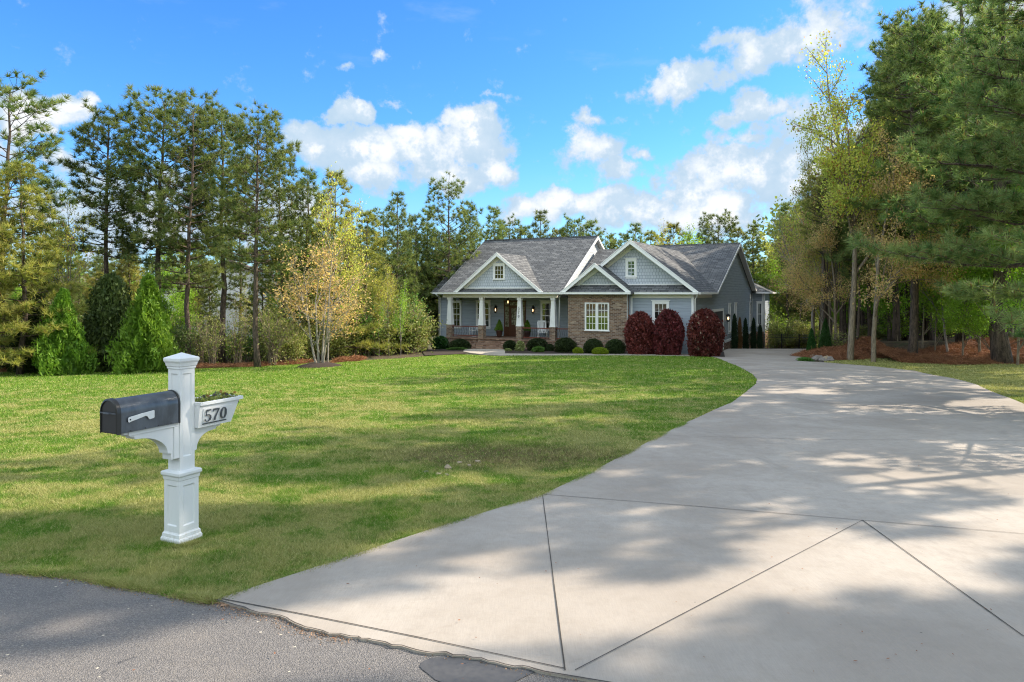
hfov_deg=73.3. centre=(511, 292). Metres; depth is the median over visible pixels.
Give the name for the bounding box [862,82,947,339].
woodland tree
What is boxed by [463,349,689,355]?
walkway
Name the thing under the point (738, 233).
pine tree
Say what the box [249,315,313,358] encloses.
bush
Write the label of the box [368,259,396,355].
sapling
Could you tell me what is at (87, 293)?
woodland tree
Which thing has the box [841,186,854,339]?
woodland tree
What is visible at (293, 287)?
woodland tree
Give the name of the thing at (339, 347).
bush
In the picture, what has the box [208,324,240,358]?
bush
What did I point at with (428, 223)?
pine tree
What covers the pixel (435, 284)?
pine tree
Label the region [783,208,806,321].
woodland tree
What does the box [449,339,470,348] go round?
boxwood
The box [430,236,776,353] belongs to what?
brick house
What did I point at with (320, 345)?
bush
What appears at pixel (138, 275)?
woodland tree
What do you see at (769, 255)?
woodland tree
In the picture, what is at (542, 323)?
rocking chair
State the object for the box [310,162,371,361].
birch tree
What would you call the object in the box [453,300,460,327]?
window
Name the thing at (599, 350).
lime shrub
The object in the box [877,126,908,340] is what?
woodland tree
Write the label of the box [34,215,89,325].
pine tree
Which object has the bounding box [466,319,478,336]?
rocking chair
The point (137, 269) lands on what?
pine tree
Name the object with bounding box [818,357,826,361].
rock
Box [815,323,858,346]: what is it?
bush
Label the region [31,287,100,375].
conical evergreen
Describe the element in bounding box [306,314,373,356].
bush
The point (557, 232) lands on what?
pine tree
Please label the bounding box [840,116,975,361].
pine tree
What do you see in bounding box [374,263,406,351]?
sapling
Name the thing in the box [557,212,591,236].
pine tree
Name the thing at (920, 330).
woodland tree
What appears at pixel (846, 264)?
woodland tree
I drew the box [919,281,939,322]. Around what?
understorey tree
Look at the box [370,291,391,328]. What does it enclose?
sapling
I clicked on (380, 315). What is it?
sapling
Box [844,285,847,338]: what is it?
woodland tree
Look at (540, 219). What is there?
pine tree
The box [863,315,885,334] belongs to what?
bush
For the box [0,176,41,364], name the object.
pine tree
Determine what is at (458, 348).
groundcover shrub
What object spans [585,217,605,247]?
pine tree
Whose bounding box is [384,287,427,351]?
bush
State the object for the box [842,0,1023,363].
pine tree
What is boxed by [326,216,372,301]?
pine tree
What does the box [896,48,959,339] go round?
woodland tree
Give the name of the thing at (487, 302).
window
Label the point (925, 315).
woodland tree
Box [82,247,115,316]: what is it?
pine tree
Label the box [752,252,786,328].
leafy tree
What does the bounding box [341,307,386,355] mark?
bush
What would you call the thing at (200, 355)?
bush
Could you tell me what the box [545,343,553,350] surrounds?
boxwood
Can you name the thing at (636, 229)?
pine tree
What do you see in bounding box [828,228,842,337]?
woodland tree
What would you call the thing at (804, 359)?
grass clump
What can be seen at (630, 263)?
window
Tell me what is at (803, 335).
bush
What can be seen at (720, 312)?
garage door
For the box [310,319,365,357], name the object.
bush
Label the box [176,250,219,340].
woodland tree
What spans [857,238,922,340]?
understorey tree
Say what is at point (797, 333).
bush
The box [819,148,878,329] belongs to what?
woodland tree
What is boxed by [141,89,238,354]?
pine tree
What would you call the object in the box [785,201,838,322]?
woodland tree
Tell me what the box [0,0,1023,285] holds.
sky
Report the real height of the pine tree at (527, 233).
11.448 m
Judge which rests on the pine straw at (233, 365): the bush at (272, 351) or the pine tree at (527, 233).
the bush at (272, 351)
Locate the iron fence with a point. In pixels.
(797, 337)
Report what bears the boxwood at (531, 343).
on the mulch bed at (526, 351)
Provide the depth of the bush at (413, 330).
40.75 m
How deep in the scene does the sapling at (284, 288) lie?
38.03 m
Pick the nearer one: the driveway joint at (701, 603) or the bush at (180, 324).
the driveway joint at (701, 603)
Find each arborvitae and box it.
[806,328,816,351]
[818,318,831,347]
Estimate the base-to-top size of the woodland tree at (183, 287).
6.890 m
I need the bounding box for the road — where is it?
[0,572,583,681]
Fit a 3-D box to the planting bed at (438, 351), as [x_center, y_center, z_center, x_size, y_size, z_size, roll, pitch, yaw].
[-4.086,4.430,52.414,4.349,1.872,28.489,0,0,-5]
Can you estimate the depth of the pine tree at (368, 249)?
39.79 m
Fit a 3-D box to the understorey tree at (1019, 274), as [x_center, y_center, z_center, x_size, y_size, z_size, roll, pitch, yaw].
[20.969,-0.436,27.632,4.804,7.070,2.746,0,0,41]
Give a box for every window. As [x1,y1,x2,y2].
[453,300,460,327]
[476,300,490,328]
[492,263,505,279]
[539,300,550,330]
[584,302,609,331]
[624,258,636,278]
[651,300,669,322]
[728,303,730,333]
[734,302,737,317]
[749,301,751,326]
[756,301,763,326]
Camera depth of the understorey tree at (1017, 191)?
29.98 m
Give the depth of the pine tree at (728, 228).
65.52 m
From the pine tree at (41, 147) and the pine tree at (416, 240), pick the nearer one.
the pine tree at (41, 147)
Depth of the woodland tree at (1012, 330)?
40.21 m
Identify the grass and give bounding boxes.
[151,529,212,548]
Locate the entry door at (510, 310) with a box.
[503,300,525,336]
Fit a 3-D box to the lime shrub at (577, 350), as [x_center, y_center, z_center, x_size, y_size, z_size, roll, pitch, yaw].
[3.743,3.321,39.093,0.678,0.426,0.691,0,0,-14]
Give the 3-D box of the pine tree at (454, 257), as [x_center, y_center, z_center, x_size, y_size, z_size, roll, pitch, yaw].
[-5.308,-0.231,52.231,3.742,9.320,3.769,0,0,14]
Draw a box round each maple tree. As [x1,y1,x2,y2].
[263,229,378,362]
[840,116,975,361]
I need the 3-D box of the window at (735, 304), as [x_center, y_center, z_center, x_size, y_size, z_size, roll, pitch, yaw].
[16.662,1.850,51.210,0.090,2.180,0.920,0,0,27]
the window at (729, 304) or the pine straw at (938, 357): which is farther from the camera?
the window at (729, 304)
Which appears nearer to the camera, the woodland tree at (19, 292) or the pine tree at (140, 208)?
the pine tree at (140, 208)
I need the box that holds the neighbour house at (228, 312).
[50,259,319,348]
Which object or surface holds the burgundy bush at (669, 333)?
on the mulch bed at (526, 351)
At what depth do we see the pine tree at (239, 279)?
43.78 m
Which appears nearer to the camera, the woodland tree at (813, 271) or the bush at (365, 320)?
the bush at (365, 320)
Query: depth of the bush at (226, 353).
35.62 m
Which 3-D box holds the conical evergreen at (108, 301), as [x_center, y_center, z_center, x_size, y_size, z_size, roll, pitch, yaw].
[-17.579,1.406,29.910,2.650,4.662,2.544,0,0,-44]
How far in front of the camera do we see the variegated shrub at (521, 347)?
41.45 m
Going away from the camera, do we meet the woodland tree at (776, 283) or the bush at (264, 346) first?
the bush at (264, 346)
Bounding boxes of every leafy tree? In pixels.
[671,223,705,244]
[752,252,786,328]
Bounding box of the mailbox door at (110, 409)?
[100,398,120,434]
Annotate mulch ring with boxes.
[297,362,340,367]
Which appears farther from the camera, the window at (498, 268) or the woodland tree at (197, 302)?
the window at (498, 268)
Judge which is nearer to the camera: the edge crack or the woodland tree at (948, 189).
the edge crack
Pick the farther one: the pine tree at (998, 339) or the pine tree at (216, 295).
the pine tree at (216, 295)
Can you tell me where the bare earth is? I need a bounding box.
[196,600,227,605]
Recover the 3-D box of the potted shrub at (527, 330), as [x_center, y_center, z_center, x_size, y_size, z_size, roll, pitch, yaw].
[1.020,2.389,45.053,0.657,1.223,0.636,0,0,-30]
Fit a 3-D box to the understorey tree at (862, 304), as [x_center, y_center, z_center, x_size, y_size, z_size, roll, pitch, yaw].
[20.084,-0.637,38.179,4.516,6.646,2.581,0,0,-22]
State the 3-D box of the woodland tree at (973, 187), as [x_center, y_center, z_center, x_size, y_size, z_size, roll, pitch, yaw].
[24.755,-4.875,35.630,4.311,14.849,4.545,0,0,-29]
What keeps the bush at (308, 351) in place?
on the ground at (904, 344)
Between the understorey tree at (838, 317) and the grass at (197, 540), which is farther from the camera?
the understorey tree at (838, 317)
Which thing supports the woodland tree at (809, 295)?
on the ground at (904, 344)
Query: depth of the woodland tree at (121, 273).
39.25 m
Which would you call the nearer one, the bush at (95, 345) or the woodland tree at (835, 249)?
the bush at (95, 345)
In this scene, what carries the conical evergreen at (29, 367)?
on the lawn at (435, 405)
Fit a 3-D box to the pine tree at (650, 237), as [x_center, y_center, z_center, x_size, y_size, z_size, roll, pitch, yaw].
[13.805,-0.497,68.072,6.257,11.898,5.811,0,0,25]
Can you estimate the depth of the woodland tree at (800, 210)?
55.98 m
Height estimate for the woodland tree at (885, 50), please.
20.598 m
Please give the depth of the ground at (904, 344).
37.14 m
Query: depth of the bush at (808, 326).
60.13 m
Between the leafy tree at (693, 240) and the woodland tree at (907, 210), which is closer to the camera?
the woodland tree at (907, 210)
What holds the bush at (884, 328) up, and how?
on the ground at (904, 344)
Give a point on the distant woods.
(769, 226)
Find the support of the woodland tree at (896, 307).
on the ground at (904, 344)
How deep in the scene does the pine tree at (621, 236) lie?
71.94 m
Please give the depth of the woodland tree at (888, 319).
36.96 m
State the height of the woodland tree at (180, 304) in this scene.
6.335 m
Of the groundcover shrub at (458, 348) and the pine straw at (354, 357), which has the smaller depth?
the pine straw at (354, 357)
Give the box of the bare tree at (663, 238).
[653,218,680,244]
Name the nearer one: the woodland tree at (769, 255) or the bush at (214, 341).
the bush at (214, 341)
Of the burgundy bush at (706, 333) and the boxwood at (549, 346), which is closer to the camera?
the burgundy bush at (706, 333)
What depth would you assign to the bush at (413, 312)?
41.01 m
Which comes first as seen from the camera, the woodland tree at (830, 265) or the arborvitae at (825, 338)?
the arborvitae at (825, 338)
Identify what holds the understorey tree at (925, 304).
on the ground at (904, 344)
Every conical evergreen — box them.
[3,290,49,373]
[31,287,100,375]
[79,272,134,371]
[104,273,184,374]
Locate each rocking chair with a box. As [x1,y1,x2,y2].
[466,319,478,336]
[537,320,547,338]
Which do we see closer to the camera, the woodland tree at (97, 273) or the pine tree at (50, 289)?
the pine tree at (50, 289)
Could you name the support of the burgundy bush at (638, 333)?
on the mulch bed at (526, 351)
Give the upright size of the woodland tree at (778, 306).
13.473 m
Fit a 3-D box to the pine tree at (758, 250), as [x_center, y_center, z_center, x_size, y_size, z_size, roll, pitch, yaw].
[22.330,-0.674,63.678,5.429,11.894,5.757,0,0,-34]
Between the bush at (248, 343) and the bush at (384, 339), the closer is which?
the bush at (248, 343)
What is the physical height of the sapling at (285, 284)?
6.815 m
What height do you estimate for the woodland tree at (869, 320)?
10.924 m
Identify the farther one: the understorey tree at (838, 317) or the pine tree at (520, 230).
the pine tree at (520, 230)
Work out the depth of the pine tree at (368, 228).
59.37 m
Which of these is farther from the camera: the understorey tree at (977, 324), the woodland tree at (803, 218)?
the woodland tree at (803, 218)
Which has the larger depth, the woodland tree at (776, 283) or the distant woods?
the distant woods
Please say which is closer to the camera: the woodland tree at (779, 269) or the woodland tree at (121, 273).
the woodland tree at (121, 273)
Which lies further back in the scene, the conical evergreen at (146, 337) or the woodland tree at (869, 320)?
the woodland tree at (869, 320)
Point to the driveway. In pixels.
(898, 451)
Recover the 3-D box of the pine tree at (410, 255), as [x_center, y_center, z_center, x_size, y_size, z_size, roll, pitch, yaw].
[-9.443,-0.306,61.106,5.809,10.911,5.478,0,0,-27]
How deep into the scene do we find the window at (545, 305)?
45.56 m
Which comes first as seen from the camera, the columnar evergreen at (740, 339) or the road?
the road
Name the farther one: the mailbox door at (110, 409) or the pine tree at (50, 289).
the pine tree at (50, 289)
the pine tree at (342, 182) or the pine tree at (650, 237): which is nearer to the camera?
the pine tree at (342, 182)
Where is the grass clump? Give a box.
[795,357,813,361]
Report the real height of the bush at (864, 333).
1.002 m
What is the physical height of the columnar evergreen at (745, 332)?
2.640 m
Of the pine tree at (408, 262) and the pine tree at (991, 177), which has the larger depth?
the pine tree at (408, 262)
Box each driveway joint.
[222,598,563,667]
[543,499,565,669]
[548,494,1023,533]
[575,520,861,669]
[863,520,1023,635]
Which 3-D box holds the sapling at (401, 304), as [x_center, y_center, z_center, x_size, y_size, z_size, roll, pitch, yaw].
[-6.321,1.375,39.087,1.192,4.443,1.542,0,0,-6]
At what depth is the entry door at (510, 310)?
46.69 m
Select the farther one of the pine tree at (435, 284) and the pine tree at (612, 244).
the pine tree at (612, 244)
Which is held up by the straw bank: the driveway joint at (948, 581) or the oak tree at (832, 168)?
the oak tree at (832, 168)
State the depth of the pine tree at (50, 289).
27.31 m
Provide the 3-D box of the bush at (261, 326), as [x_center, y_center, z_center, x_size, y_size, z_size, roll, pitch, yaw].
[-12.155,1.827,35.212,2.989,3.680,3.381,0,0,42]
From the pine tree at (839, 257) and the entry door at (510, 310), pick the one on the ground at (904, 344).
the pine tree at (839, 257)
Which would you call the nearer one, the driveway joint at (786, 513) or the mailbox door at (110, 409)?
the mailbox door at (110, 409)
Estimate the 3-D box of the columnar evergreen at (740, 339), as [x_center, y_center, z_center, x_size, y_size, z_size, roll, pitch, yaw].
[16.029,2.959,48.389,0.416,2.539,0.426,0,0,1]
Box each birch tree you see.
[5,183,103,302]
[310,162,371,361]
[885,166,967,351]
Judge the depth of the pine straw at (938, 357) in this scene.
32.46 m
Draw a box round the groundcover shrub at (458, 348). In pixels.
[448,347,467,349]
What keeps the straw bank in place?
on the ground at (904, 344)
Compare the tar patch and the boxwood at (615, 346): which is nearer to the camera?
the tar patch
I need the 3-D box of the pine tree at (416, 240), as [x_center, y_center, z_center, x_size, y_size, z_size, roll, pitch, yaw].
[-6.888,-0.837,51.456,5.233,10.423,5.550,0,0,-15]
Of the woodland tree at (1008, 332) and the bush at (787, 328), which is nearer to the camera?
the woodland tree at (1008, 332)
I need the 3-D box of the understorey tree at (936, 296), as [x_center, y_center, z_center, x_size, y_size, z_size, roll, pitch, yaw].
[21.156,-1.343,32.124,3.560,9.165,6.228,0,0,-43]
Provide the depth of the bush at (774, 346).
61.86 m
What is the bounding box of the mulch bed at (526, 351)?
[505,349,724,356]
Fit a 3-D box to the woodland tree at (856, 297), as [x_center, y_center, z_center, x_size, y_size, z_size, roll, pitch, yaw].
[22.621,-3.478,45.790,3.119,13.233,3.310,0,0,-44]
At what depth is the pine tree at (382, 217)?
59.71 m
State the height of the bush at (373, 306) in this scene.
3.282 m
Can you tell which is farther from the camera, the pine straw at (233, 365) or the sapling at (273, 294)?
the sapling at (273, 294)
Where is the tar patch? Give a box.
[420,656,533,681]
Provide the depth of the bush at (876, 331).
39.27 m
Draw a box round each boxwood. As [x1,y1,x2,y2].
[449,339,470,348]
[503,340,515,349]
[526,338,547,350]
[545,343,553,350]
[554,337,576,352]
[583,338,603,352]
[604,339,625,353]
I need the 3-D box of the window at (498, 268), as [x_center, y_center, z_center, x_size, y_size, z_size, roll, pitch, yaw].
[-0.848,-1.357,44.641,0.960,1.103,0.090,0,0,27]
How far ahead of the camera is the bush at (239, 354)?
32.91 m
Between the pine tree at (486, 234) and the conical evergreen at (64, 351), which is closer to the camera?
the conical evergreen at (64, 351)
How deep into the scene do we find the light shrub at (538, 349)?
40.50 m
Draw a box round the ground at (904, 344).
[201,300,976,363]
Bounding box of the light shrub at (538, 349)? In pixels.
[531,346,544,351]
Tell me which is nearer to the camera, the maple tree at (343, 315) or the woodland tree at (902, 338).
the maple tree at (343, 315)
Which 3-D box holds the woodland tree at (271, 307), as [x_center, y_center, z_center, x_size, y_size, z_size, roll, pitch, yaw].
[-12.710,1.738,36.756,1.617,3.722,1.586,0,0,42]
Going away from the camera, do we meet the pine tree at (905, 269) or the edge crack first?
the edge crack
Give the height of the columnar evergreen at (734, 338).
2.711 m
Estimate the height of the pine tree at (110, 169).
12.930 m
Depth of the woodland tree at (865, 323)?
57.02 m
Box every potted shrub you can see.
[494,319,503,337]
[524,320,531,336]
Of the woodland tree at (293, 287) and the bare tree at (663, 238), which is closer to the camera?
the woodland tree at (293, 287)
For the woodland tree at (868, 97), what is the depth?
42.39 m
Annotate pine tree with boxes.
[0,68,76,367]
[0,157,101,374]
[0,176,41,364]
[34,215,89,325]
[55,96,148,289]
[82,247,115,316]
[104,83,212,296]
[108,259,142,275]
[125,259,145,284]
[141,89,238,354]
[177,99,270,362]
[196,249,221,343]
[205,100,307,366]
[218,204,263,336]
[249,140,317,320]
[259,166,341,335]
[273,215,318,273]
[293,167,391,357]
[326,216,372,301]
[334,208,410,350]
[355,204,406,305]
[360,225,385,297]
[366,190,430,331]
[392,213,439,335]
[393,229,425,303]
[408,208,445,348]
[414,228,462,328]
[417,171,483,301]
[428,234,452,344]
[450,200,482,269]
[450,234,481,256]
[478,205,509,245]
[495,213,527,238]
[518,224,533,237]
[527,208,556,237]
[551,227,564,236]
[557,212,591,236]
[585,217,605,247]
[595,227,621,248]
[614,232,628,248]
[622,221,647,243]
[642,229,661,245]
[660,221,684,244]
[680,231,693,243]
[697,208,746,249]
[726,226,755,282]
[741,223,781,334]
[825,0,1023,342]
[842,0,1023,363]
[843,0,1023,347]
[862,0,955,352]
[951,25,1023,263]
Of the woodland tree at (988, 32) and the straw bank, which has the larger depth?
the woodland tree at (988, 32)
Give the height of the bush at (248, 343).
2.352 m
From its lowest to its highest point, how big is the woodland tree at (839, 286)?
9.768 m
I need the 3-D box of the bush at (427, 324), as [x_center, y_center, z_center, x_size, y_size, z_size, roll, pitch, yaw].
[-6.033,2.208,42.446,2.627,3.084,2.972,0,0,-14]
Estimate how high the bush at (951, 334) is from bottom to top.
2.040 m
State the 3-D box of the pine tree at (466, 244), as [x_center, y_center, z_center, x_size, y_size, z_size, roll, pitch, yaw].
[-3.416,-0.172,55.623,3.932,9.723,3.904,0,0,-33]
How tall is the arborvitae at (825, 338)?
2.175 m
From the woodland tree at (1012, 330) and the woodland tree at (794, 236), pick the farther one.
the woodland tree at (794, 236)
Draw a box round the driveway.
[216,349,1023,681]
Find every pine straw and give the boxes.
[0,357,313,372]
[330,354,366,362]
[790,336,1023,364]
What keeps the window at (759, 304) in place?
in the brick house at (579, 290)
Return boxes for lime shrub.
[572,347,583,353]
[591,347,608,353]
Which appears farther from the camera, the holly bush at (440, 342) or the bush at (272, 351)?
the holly bush at (440, 342)
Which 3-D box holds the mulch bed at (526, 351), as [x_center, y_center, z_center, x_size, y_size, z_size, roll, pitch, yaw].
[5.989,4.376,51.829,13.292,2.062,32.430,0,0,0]
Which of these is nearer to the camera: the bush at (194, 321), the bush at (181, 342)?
the bush at (181, 342)
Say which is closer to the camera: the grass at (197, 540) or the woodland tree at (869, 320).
the grass at (197, 540)
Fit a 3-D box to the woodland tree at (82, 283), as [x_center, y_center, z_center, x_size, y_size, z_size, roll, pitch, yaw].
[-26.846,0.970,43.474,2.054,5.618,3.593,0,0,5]
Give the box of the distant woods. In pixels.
[5,194,1023,338]
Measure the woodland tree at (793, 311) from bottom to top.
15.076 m
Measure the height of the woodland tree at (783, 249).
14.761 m
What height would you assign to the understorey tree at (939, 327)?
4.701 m
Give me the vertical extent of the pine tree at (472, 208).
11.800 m
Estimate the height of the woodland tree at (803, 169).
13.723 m
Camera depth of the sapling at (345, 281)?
38.44 m
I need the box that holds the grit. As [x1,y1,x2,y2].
[0,562,584,681]
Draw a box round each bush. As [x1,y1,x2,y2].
[80,327,108,367]
[168,297,206,338]
[169,318,201,354]
[170,298,201,352]
[180,293,218,362]
[191,298,232,363]
[194,339,225,361]
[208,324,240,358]
[216,293,252,362]
[216,329,242,361]
[225,322,260,362]
[236,297,297,361]
[247,313,312,360]
[248,285,297,365]
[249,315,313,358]
[258,314,281,359]
[261,318,319,362]
[285,318,321,358]
[289,323,316,359]
[295,321,343,359]
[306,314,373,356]
[309,325,363,358]
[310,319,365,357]
[336,321,365,355]
[340,291,382,356]
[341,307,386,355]
[351,281,384,355]
[354,281,393,355]
[363,310,407,355]
[364,279,403,352]
[364,299,395,355]
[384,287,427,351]
[387,287,431,352]
[388,310,447,352]
[389,299,440,354]
[390,308,434,352]
[397,305,432,350]
[431,335,449,348]
[622,310,654,354]
[652,308,684,354]
[685,307,726,356]
[757,308,804,348]
[768,313,786,348]
[775,318,810,348]
[784,329,803,348]
[790,316,838,347]
[794,321,833,348]
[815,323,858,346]
[855,325,886,339]
[860,323,886,338]
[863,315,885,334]
[865,307,922,337]
[937,323,955,337]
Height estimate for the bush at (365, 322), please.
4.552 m
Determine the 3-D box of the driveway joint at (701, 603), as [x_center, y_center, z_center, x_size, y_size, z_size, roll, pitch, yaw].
[1.719,1.966,4.799,3.854,0.119,0.006,0,0,-43]
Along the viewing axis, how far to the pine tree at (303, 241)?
53.88 m
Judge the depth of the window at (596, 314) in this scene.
40.52 m
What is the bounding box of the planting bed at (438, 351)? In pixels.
[423,349,466,354]
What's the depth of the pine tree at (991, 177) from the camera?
25.29 m
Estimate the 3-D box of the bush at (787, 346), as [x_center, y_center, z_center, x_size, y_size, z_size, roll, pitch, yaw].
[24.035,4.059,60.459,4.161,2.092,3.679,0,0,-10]
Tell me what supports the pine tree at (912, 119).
on the ground at (904, 344)
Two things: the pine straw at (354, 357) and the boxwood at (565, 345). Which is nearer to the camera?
the pine straw at (354, 357)
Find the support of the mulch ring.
on the lawn at (435, 405)
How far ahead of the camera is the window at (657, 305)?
39.57 m
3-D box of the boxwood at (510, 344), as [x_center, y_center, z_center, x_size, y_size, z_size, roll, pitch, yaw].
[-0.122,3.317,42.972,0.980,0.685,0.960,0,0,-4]
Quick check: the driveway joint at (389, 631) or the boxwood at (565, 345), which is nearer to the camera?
the driveway joint at (389, 631)
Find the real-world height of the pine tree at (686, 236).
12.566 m
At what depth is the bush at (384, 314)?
40.61 m
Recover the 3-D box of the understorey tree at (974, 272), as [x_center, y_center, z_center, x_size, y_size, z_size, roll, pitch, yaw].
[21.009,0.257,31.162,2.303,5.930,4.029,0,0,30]
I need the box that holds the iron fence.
[763,333,816,348]
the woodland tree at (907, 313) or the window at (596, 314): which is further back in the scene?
the window at (596, 314)
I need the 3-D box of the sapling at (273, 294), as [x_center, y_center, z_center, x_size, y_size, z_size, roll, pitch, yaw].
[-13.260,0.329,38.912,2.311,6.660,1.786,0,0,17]
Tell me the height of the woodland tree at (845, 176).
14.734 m
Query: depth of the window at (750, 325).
57.65 m
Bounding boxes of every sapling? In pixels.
[264,270,296,318]
[265,242,296,318]
[266,240,296,317]
[335,246,361,310]
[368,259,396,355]
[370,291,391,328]
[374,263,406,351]
[374,295,385,343]
[391,277,409,354]
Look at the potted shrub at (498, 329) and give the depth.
45.56 m
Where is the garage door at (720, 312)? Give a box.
[712,308,723,348]
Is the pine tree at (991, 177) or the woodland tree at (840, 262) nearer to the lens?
the pine tree at (991, 177)
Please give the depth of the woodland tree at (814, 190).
38.37 m
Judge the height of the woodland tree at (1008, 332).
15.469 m
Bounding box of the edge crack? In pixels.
[215,599,609,681]
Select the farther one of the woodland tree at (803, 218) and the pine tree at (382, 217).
the pine tree at (382, 217)
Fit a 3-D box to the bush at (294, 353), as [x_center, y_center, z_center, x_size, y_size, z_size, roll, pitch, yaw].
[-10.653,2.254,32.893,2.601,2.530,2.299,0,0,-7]
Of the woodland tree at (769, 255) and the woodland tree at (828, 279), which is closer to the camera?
the woodland tree at (828, 279)
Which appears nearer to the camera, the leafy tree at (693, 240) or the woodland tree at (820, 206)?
the woodland tree at (820, 206)
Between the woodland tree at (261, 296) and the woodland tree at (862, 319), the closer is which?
the woodland tree at (261, 296)
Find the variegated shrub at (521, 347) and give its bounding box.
[514,341,524,350]
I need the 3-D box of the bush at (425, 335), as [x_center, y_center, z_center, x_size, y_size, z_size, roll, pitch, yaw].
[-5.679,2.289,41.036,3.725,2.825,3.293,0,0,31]
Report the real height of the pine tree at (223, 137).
13.602 m
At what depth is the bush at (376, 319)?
38.80 m
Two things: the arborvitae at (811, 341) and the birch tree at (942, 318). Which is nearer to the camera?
the birch tree at (942, 318)
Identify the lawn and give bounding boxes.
[0,354,755,589]
[829,358,1023,402]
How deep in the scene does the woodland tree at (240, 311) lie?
43.30 m
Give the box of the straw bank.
[799,338,1023,362]
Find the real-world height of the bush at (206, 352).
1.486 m
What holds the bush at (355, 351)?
on the ground at (904, 344)
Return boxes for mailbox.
[100,352,242,543]
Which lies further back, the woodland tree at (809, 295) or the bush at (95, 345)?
the woodland tree at (809, 295)
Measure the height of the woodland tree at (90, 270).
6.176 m
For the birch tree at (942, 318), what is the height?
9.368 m
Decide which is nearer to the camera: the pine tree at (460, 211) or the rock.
the rock
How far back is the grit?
4.15 m
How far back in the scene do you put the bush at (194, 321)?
41.40 m
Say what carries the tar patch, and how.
on the road
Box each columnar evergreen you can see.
[730,314,738,348]
[738,317,742,348]
[742,318,749,348]
[749,317,756,348]
[756,324,762,348]
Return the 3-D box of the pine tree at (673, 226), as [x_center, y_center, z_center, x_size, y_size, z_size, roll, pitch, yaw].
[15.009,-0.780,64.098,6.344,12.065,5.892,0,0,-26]
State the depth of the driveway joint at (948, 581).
4.60 m
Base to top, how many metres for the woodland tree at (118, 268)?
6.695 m
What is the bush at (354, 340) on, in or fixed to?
on the ground at (904, 344)
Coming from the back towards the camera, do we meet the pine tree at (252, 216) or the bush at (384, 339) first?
the bush at (384, 339)
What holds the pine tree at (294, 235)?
on the ground at (904, 344)
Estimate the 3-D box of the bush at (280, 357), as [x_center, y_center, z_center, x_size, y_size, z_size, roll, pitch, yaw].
[-11.719,2.046,34.834,2.866,3.137,3.376,0,0,41]
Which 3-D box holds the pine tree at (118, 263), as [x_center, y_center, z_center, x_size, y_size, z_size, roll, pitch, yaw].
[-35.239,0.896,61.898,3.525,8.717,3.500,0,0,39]
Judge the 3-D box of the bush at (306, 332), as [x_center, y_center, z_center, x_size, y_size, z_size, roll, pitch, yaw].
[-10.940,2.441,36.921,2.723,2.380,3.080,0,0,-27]
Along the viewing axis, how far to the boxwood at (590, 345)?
39.37 m
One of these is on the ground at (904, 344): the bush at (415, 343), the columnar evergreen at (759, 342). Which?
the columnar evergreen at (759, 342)
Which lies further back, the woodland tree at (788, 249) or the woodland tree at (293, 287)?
the woodland tree at (788, 249)
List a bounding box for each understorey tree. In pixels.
[819,277,860,326]
[838,255,892,323]
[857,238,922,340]
[891,227,976,347]
[903,184,1018,351]
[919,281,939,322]
[927,267,966,351]
[928,249,1010,349]
[949,231,999,354]
[972,219,1023,364]
[991,157,1023,277]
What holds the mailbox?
on the lawn at (435, 405)
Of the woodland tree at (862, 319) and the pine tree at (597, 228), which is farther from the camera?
the pine tree at (597, 228)
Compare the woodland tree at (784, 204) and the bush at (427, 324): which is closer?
the bush at (427, 324)
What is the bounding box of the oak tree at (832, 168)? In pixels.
[785,29,929,359]
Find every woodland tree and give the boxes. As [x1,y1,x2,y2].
[5,251,61,307]
[67,259,95,316]
[73,269,90,316]
[81,255,103,299]
[86,271,103,299]
[110,247,144,298]
[116,255,140,294]
[129,266,141,304]
[144,254,203,330]
[169,253,212,315]
[172,287,200,312]
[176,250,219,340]
[229,281,258,336]
[239,258,276,350]
[260,291,291,324]
[276,262,313,322]
[755,203,801,306]
[760,165,819,328]
[764,139,845,335]
[765,200,799,318]
[770,215,783,304]
[770,217,818,325]
[771,215,798,323]
[772,198,838,333]
[775,214,838,296]
[779,198,881,343]
[780,194,832,336]
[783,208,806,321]
[783,228,866,339]
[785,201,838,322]
[786,153,865,303]
[790,130,845,333]
[794,192,833,344]
[798,154,844,321]
[799,125,892,313]
[808,149,841,334]
[815,173,833,322]
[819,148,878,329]
[826,197,847,330]
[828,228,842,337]
[834,178,845,340]
[834,207,880,339]
[836,141,860,328]
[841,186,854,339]
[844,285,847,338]
[845,129,867,329]
[845,146,890,335]
[850,19,931,340]
[853,149,865,334]
[854,134,866,330]
[855,0,954,191]
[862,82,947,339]
[873,18,941,117]
[875,195,905,340]
[877,20,937,340]
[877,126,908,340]
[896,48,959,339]
[906,145,941,339]
[918,104,944,337]
[937,118,953,340]
[941,69,1020,338]
[967,17,1012,55]
[979,235,1021,336]
[989,90,1010,337]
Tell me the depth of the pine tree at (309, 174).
39.74 m

